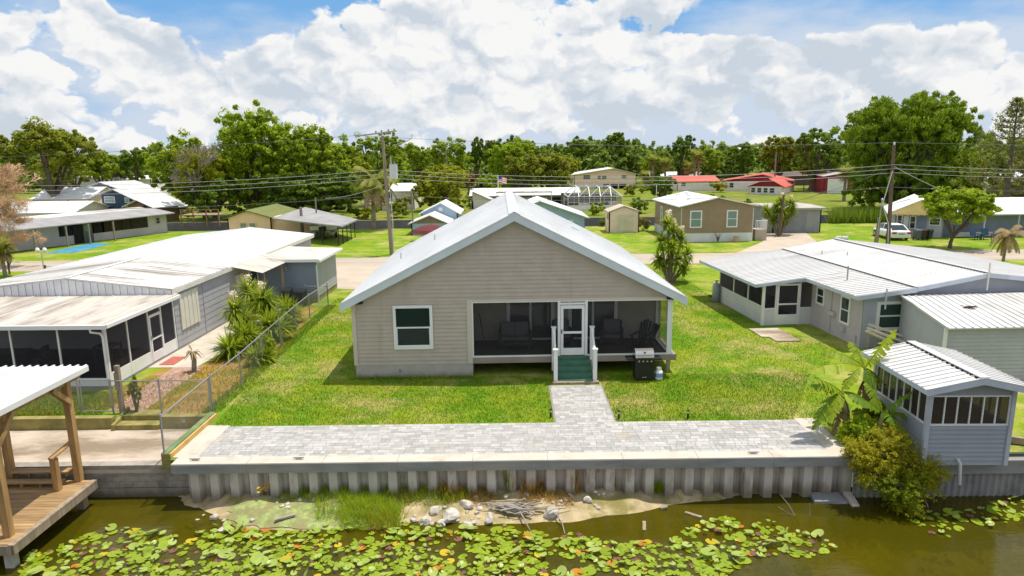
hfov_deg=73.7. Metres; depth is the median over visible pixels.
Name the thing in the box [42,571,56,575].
lily pad
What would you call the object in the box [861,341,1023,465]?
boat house
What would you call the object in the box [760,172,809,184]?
brown long house
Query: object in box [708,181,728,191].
leafy bush
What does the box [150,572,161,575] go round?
lily pad
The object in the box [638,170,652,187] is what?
cabbage palm
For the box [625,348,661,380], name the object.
gas grill
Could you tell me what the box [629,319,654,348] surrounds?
adirondack chair
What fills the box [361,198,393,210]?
off white annex
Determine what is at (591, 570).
lily pad
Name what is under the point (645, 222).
cactus clump
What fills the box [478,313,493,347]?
broom
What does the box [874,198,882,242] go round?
meter pole
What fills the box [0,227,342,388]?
grey mobile home
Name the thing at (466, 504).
rock
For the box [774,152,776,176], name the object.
utility pole
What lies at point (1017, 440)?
timber rail
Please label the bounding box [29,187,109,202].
roof
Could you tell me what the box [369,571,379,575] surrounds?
lily pad
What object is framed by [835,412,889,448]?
leafy shrub
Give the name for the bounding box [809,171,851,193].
maroon barn
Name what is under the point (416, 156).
belt tree
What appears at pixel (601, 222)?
leafy shrub
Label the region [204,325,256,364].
yucca
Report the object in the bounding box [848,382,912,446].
banana plant
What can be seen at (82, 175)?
belt tree
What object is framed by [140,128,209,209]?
oak tree
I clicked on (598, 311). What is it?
sliding door
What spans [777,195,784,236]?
stub pole
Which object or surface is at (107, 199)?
window
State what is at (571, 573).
lily pad
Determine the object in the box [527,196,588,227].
blue cottage
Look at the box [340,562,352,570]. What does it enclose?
lily pad
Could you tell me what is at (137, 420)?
garden steps
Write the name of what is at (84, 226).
door
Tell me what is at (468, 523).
rock
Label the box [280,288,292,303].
trash bin
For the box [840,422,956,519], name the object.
olive shrub
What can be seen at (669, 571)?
lily pad
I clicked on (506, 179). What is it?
power line
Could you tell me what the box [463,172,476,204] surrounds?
leafy shrub
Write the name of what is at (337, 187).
broad tree
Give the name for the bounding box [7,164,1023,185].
power line
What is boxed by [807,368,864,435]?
banana plant
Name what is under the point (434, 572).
lily pad
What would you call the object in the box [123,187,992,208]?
power line
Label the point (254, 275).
door
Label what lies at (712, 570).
lily pad
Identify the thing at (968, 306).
twig litter
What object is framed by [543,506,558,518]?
rock
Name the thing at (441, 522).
rock
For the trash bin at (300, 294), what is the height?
1.055 m
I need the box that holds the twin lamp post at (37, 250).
[35,248,46,268]
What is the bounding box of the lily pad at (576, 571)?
[572,568,582,575]
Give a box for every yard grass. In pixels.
[14,390,125,415]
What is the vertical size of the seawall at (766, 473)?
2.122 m
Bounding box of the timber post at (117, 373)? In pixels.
[113,365,124,413]
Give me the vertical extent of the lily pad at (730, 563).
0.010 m
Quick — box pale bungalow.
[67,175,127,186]
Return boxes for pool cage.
[561,185,621,210]
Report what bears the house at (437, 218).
on the ground at (375, 243)
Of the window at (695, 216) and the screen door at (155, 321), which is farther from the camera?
the window at (695, 216)
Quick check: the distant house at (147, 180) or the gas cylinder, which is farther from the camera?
the distant house at (147, 180)
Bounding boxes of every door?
[82,223,93,242]
[148,311,165,361]
[247,270,258,289]
[506,302,553,339]
[561,305,584,354]
[568,301,617,338]
[617,215,624,231]
[625,215,632,230]
[693,183,698,190]
[739,183,745,190]
[775,283,799,324]
[783,213,806,232]
[827,179,846,192]
[903,216,908,226]
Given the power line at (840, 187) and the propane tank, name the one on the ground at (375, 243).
the propane tank
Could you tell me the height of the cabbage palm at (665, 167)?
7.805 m
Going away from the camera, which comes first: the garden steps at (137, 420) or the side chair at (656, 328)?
the garden steps at (137, 420)
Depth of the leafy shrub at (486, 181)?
123.05 m
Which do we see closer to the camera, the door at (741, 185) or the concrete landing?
the concrete landing
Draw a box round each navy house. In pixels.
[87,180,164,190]
[93,187,187,214]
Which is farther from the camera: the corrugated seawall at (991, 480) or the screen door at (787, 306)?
the screen door at (787, 306)
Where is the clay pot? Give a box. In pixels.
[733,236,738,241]
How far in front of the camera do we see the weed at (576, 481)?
20.20 m
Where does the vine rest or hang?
on the garden steps at (137, 420)
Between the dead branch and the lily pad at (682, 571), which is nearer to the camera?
the lily pad at (682, 571)
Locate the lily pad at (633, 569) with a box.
[629,566,641,572]
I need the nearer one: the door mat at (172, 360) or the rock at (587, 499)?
the rock at (587, 499)
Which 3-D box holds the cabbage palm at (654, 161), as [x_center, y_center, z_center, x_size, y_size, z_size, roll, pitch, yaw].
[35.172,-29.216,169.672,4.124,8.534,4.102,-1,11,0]
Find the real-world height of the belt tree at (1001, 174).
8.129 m
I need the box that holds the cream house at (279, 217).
[223,204,357,245]
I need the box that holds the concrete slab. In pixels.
[749,328,800,341]
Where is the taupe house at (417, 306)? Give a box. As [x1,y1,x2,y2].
[340,191,687,384]
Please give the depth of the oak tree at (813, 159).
146.06 m
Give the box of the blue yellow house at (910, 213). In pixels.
[884,194,1023,237]
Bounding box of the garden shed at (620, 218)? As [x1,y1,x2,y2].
[604,204,640,232]
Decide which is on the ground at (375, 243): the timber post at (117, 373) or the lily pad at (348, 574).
the timber post at (117, 373)
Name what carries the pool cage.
on the ground at (828, 200)
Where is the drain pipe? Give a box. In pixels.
[955,457,961,484]
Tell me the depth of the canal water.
18.26 m
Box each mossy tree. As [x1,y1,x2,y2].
[501,151,546,187]
[534,151,570,187]
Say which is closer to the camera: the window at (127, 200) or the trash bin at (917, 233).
the trash bin at (917, 233)
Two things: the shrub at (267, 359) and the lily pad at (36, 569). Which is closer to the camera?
the lily pad at (36, 569)
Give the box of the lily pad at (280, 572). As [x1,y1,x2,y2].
[275,569,285,575]
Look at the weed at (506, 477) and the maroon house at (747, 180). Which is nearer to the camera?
the weed at (506, 477)
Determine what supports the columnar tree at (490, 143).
on the ground at (828, 200)
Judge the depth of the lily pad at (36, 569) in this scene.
16.96 m
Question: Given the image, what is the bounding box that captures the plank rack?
[865,323,905,349]
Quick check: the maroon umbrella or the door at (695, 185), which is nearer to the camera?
the maroon umbrella
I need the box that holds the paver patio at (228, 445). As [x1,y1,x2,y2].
[198,385,825,456]
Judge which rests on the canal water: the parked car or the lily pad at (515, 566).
the lily pad at (515, 566)
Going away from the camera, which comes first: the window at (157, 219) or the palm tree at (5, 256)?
the palm tree at (5, 256)
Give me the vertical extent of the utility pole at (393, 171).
11.056 m
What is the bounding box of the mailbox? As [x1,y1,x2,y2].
[7,260,11,274]
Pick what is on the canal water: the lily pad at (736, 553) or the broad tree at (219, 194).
the lily pad at (736, 553)
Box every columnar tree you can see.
[469,136,483,187]
[484,140,499,187]
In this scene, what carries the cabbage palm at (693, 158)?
on the ground at (828, 200)
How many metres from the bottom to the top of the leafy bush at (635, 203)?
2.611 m
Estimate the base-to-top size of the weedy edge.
0.175 m
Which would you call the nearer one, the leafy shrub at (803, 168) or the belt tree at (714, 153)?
the leafy shrub at (803, 168)
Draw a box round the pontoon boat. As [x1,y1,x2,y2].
[310,224,338,237]
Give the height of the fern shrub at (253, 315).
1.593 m
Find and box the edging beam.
[161,412,216,468]
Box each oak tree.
[0,116,106,196]
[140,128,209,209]
[202,99,307,214]
[260,123,350,211]
[759,135,799,175]
[794,128,847,190]
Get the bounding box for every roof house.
[1,201,110,217]
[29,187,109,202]
[469,187,580,203]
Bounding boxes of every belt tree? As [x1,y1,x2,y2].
[31,158,104,186]
[85,153,124,182]
[109,146,150,180]
[330,133,364,163]
[371,154,411,197]
[403,142,433,179]
[427,136,474,190]
[495,134,522,164]
[551,152,579,186]
[637,154,669,178]
[688,145,724,174]
[722,141,759,176]
[791,156,851,176]
[984,152,1013,185]
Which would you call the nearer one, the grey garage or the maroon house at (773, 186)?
the grey garage
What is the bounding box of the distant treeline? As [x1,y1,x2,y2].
[0,135,1023,189]
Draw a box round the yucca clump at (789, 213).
[760,192,798,234]
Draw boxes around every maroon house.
[722,173,793,190]
[747,177,795,194]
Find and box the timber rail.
[1011,435,1023,444]
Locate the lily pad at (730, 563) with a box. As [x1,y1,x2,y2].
[724,561,734,567]
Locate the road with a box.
[0,249,1023,271]
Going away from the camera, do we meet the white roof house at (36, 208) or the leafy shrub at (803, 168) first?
the white roof house at (36, 208)
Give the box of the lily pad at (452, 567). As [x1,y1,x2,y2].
[441,565,455,572]
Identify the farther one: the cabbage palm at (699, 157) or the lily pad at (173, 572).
the cabbage palm at (699, 157)
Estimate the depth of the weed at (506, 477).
20.18 m
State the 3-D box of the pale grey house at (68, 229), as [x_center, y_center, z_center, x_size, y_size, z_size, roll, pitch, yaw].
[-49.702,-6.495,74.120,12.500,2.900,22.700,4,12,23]
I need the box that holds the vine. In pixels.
[127,374,141,411]
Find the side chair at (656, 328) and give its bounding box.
[640,323,659,344]
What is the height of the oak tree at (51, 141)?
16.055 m
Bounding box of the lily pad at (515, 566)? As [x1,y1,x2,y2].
[509,560,523,568]
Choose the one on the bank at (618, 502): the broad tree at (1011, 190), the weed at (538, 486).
the weed at (538, 486)
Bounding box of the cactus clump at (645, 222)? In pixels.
[639,217,650,230]
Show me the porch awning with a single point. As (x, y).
(541, 191)
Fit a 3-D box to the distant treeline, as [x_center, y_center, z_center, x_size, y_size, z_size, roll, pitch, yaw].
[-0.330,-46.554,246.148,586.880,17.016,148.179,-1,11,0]
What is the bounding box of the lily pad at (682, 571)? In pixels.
[676,569,684,573]
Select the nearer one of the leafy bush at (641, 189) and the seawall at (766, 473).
the seawall at (766, 473)
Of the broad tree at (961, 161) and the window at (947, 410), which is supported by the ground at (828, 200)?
the broad tree at (961, 161)
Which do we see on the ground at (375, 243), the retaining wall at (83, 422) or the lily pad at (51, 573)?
the retaining wall at (83, 422)
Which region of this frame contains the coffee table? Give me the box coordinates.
[503,340,529,352]
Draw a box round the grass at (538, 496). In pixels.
[363,483,576,532]
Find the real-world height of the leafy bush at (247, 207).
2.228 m
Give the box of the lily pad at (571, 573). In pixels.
[567,570,573,575]
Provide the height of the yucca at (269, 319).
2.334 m
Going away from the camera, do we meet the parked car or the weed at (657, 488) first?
the weed at (657, 488)
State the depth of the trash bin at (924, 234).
66.69 m
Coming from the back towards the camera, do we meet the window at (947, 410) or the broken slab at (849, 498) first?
the broken slab at (849, 498)
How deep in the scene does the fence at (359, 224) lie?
92.89 m
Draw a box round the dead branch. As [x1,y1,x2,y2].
[779,496,794,515]
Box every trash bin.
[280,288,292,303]
[292,289,307,306]
[912,229,922,239]
[918,229,927,239]
[923,229,933,239]
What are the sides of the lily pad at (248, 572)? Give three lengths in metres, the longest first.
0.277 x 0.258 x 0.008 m
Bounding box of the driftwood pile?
[480,498,570,533]
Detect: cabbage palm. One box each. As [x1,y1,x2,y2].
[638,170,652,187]
[647,153,660,187]
[660,156,671,183]
[683,160,694,175]
[689,149,701,175]
[693,150,703,174]
[836,164,856,200]
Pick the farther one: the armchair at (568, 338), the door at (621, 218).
the door at (621, 218)
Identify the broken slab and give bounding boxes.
[810,492,847,503]
[843,492,859,506]
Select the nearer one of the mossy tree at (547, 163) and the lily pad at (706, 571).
the lily pad at (706, 571)
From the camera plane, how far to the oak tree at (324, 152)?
96.65 m
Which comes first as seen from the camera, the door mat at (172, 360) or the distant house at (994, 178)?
the door mat at (172, 360)
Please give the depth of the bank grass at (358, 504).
19.59 m
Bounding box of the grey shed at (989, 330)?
[897,292,1023,381]
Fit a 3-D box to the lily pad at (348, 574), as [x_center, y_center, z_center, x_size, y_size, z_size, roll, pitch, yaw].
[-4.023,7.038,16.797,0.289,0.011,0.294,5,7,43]
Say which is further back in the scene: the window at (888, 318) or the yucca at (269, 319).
the yucca at (269, 319)
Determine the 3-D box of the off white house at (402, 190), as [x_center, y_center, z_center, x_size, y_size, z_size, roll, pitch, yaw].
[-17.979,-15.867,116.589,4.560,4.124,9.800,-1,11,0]
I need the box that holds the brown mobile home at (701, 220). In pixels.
[652,191,758,241]
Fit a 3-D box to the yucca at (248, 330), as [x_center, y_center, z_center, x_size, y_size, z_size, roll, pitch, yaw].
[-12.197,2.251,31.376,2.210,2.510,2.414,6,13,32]
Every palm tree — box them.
[0,233,18,276]
[349,166,398,229]
[989,224,1023,261]
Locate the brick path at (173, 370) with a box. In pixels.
[110,367,202,410]
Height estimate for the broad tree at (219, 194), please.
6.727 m
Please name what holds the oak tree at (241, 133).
on the ground at (828, 200)
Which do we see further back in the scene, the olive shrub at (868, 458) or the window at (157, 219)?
the window at (157, 219)
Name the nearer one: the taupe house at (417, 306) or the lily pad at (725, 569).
the lily pad at (725, 569)
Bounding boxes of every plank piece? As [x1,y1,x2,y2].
[274,513,294,520]
[642,521,645,530]
[684,511,701,518]
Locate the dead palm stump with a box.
[184,344,204,371]
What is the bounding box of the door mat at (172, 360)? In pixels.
[159,356,184,364]
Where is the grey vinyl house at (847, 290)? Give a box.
[699,238,1023,347]
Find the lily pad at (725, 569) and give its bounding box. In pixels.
[719,568,732,571]
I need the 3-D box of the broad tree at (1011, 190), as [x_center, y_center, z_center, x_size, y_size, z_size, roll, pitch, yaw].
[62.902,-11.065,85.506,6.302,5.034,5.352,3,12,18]
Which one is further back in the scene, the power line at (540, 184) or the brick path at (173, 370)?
the power line at (540, 184)
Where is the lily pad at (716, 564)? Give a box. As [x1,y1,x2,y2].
[712,561,724,567]
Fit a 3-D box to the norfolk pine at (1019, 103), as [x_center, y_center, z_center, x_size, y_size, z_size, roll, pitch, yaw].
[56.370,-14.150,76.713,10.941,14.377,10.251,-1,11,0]
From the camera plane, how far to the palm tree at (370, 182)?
80.65 m
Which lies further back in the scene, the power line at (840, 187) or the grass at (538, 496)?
the power line at (840, 187)
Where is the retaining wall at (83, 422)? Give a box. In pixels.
[9,413,207,429]
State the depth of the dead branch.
19.28 m
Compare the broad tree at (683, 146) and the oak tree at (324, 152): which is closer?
the oak tree at (324, 152)
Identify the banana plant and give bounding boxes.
[807,329,896,412]
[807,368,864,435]
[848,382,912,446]
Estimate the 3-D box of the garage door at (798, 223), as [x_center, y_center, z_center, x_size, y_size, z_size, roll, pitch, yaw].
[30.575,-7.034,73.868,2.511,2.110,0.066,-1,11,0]
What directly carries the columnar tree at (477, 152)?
on the ground at (828, 200)
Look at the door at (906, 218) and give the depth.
69.61 m
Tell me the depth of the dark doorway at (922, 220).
69.00 m
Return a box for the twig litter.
[961,305,977,308]
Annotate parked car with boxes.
[872,223,910,239]
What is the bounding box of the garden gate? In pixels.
[79,379,112,411]
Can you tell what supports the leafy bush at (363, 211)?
on the ground at (828, 200)
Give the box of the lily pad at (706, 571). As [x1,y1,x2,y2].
[699,568,710,574]
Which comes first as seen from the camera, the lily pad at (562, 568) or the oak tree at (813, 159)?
the lily pad at (562, 568)
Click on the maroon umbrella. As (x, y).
(426, 229)
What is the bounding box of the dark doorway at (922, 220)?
[917,215,926,228]
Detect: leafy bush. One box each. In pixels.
[181,207,196,216]
[241,203,263,211]
[349,208,360,217]
[357,204,380,218]
[390,197,413,215]
[588,202,605,214]
[623,183,637,194]
[628,197,648,213]
[638,186,645,192]
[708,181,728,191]
[741,198,752,203]
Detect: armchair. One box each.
[551,318,573,344]
[600,319,622,344]
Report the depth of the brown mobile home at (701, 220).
67.34 m
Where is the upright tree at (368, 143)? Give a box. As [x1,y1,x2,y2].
[349,131,408,189]
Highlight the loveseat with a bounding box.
[498,321,531,347]
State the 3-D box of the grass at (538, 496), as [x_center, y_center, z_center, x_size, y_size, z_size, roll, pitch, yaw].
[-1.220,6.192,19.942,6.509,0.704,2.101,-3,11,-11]
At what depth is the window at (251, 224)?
78.34 m
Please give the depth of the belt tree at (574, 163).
143.46 m
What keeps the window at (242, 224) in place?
in the cream house at (279, 217)
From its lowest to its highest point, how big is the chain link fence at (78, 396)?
1.325 m
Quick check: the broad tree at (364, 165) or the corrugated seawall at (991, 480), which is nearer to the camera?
the corrugated seawall at (991, 480)
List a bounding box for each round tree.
[410,166,469,207]
[484,136,535,187]
[560,135,590,170]
[918,186,1003,248]
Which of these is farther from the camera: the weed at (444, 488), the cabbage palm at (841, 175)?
the cabbage palm at (841, 175)
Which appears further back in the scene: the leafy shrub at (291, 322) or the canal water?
the leafy shrub at (291, 322)
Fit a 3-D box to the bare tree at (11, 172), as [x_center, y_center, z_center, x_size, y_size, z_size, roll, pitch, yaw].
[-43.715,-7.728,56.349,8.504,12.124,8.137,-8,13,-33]
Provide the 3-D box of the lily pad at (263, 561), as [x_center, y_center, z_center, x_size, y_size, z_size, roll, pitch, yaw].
[-6.312,6.887,17.231,0.339,0.036,0.397,-1,11,-1]
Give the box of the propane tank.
[655,367,662,380]
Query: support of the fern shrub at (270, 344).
on the ground at (375, 243)
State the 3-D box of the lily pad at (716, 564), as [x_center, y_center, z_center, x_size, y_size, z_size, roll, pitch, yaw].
[5.144,6.886,17.004,0.290,0.008,0.300,2,12,28]
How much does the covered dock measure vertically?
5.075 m
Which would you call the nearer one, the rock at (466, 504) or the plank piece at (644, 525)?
the plank piece at (644, 525)
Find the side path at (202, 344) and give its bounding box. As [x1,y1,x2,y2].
[148,303,294,367]
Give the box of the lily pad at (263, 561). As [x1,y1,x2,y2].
[254,556,268,564]
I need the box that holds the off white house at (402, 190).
[388,183,420,208]
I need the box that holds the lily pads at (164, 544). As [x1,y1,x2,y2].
[18,496,1023,575]
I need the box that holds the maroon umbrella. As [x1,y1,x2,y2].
[411,224,440,234]
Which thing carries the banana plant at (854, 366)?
on the ground at (375, 243)
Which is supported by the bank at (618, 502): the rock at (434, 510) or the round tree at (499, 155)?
the rock at (434, 510)
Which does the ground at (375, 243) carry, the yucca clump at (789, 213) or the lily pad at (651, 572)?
the yucca clump at (789, 213)
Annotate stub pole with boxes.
[299,207,303,232]
[411,193,413,221]
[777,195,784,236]
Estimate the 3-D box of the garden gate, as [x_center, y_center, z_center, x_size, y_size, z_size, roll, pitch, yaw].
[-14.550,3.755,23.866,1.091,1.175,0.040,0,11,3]
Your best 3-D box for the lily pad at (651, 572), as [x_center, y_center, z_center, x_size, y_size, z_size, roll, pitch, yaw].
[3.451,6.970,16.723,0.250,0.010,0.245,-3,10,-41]
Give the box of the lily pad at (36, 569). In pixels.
[26,566,44,573]
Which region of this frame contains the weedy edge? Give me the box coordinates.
[203,304,473,412]
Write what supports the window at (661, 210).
in the brown mobile home at (701, 220)
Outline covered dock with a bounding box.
[0,364,97,567]
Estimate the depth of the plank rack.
30.10 m
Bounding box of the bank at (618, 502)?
[178,487,851,531]
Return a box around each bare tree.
[0,158,46,265]
[168,141,232,219]
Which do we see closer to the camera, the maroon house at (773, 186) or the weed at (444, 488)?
the weed at (444, 488)
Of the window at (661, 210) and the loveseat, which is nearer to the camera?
the loveseat
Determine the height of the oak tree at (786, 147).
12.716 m
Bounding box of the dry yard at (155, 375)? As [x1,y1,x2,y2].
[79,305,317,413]
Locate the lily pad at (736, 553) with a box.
[731,551,746,555]
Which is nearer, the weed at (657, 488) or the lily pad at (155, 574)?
the lily pad at (155, 574)
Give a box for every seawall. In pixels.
[3,461,189,496]
[170,418,855,502]
[852,454,1023,497]
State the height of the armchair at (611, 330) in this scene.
0.980 m
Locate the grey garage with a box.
[748,203,826,232]
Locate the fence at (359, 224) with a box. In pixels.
[167,214,864,230]
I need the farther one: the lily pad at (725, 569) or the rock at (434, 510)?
the rock at (434, 510)
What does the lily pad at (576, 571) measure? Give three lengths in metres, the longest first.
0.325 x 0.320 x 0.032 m
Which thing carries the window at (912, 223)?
in the blue yellow house at (910, 213)
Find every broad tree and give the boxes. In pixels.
[178,175,248,219]
[247,165,365,211]
[333,158,375,211]
[584,144,613,164]
[667,135,697,175]
[951,154,988,189]
[986,181,1023,196]
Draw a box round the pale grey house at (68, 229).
[0,207,174,252]
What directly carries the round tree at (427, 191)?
on the ground at (828, 200)
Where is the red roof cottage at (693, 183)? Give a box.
[669,175,720,190]
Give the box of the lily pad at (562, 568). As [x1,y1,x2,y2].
[556,565,566,575]
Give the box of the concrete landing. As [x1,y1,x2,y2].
[1,428,189,474]
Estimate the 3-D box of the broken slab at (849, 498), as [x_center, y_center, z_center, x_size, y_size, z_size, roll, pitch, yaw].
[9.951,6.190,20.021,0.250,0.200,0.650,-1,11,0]
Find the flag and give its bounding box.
[498,176,506,184]
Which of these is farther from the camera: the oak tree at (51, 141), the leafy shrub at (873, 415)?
the oak tree at (51, 141)
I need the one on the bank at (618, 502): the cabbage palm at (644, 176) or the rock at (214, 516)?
the rock at (214, 516)
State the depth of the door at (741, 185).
152.04 m
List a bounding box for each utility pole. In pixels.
[356,129,411,254]
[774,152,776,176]
[882,142,895,243]
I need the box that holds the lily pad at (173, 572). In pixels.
[169,569,185,575]
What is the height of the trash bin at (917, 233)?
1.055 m
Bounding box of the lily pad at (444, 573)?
[439,570,446,575]
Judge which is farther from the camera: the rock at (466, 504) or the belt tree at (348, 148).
the belt tree at (348, 148)
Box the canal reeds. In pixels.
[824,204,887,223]
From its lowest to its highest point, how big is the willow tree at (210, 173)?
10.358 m
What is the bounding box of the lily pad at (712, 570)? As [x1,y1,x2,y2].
[707,568,717,573]
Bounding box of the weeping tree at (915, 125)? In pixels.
[829,90,994,211]
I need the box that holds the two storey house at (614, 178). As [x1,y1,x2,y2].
[570,167,639,188]
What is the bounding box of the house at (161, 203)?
[122,197,184,220]
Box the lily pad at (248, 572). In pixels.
[240,570,251,575]
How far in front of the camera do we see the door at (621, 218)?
75.82 m
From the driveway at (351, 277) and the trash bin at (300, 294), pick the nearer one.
the trash bin at (300, 294)
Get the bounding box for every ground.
[0,161,986,222]
[0,223,1023,459]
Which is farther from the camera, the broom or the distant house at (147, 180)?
the distant house at (147, 180)
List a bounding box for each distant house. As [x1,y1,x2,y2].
[125,175,170,194]
[649,172,677,183]
[976,172,1021,188]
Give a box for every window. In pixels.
[104,196,115,202]
[124,197,129,202]
[155,217,160,223]
[239,222,247,227]
[248,222,256,227]
[392,305,433,349]
[660,206,662,220]
[689,211,701,227]
[726,210,737,226]
[757,187,761,192]
[769,188,774,192]
[816,286,825,305]
[839,295,851,325]
[875,301,901,330]
[875,366,926,423]
[897,215,902,223]
[909,216,915,228]
[929,218,940,225]
[930,395,1011,425]
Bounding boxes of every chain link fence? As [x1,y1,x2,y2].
[21,380,81,413]
[108,378,211,414]
[159,283,327,452]
[304,284,328,304]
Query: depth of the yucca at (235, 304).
31.91 m
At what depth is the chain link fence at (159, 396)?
23.75 m
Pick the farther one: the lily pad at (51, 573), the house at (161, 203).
the house at (161, 203)
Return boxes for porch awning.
[496,190,551,199]
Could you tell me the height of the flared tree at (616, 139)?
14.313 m
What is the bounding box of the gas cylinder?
[712,280,719,302]
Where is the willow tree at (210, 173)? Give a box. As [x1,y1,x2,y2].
[170,148,234,219]
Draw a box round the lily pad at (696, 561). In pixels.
[692,558,704,565]
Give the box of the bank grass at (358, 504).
[276,480,473,530]
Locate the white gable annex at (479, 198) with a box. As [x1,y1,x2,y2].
[472,189,493,208]
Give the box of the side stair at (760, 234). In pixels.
[752,219,767,240]
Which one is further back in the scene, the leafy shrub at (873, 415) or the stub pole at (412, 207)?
the stub pole at (412, 207)
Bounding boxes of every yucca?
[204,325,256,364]
[215,289,260,329]
[222,314,271,347]
[233,273,259,322]
[242,280,290,328]
[253,304,300,342]
[276,293,310,322]
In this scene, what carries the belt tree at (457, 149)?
on the ground at (828, 200)
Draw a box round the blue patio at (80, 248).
[48,243,108,252]
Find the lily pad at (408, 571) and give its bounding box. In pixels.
[402,569,412,574]
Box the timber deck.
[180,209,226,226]
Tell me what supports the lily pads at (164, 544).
on the canal water
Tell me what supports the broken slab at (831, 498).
in the canal water
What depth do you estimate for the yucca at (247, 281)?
35.75 m
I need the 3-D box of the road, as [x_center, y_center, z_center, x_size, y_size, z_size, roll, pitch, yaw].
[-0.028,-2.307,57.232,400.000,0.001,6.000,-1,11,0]
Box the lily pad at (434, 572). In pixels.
[428,567,437,575]
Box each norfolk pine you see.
[950,97,1023,196]
[991,140,1023,196]
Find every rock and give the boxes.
[209,513,218,519]
[419,515,431,524]
[429,506,441,514]
[437,519,445,526]
[443,507,459,522]
[459,499,473,508]
[463,521,472,526]
[485,514,492,523]
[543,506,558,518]
[583,496,591,502]
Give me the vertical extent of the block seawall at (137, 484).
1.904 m
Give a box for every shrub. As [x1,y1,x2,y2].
[108,161,133,180]
[241,344,278,367]
[246,314,270,342]
[256,336,276,358]
[275,313,298,331]
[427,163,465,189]
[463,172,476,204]
[475,172,501,187]
[599,217,604,225]
[649,210,694,282]
[797,166,810,190]
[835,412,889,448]
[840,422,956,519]
[851,400,893,436]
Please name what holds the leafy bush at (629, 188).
on the ground at (828, 200)
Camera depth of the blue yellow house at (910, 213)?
69.34 m
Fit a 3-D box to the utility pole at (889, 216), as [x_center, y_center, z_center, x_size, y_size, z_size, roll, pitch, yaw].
[33.373,-8.144,60.535,1.140,9.406,0.384,-1,11,0]
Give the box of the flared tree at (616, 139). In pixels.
[600,132,627,160]
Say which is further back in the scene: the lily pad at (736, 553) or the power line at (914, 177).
the power line at (914, 177)
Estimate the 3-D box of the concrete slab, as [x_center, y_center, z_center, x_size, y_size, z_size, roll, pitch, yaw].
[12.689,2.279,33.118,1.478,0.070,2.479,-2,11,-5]
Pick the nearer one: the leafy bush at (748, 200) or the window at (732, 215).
the window at (732, 215)
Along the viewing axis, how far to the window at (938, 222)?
68.50 m
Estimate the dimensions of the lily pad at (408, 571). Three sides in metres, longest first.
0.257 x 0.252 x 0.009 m
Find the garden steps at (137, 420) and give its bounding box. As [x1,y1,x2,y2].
[111,407,170,430]
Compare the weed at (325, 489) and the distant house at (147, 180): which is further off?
the distant house at (147, 180)
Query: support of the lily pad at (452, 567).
on the canal water
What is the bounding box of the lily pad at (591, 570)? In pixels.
[582,566,595,575]
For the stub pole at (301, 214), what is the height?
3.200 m
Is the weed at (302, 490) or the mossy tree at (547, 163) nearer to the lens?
the weed at (302, 490)
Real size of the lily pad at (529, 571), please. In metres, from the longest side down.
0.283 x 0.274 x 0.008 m
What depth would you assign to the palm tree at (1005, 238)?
49.52 m
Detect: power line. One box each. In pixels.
[1,169,1023,190]
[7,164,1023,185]
[9,173,1022,195]
[13,135,1005,156]
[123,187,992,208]
[785,168,890,203]
[894,166,940,189]
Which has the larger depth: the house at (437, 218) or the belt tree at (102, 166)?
the belt tree at (102, 166)
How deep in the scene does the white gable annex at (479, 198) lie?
111.36 m
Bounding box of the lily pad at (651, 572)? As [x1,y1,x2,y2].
[648,570,657,574]
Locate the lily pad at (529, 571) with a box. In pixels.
[525,568,535,574]
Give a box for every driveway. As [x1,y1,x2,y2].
[336,266,378,288]
[737,233,815,252]
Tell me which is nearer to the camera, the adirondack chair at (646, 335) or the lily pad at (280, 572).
the lily pad at (280, 572)
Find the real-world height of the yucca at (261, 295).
2.846 m
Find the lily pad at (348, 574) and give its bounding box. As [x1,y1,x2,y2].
[342,571,354,575]
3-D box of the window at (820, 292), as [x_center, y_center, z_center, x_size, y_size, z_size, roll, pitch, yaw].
[15.391,0.393,34.013,0.095,0.880,0.750,-2,11,-4]
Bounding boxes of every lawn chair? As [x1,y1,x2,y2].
[969,228,981,239]
[981,228,991,239]
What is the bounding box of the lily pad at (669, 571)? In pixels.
[664,569,673,574]
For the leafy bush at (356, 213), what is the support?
on the ground at (828, 200)
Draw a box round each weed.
[295,483,309,495]
[321,481,328,494]
[361,482,368,495]
[420,473,467,497]
[501,470,517,492]
[511,470,550,495]
[565,469,582,496]
[650,477,666,493]
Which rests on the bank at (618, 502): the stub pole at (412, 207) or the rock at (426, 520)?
the rock at (426, 520)
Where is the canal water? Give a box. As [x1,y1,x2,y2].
[0,488,1023,575]
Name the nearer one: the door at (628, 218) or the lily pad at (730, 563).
the lily pad at (730, 563)

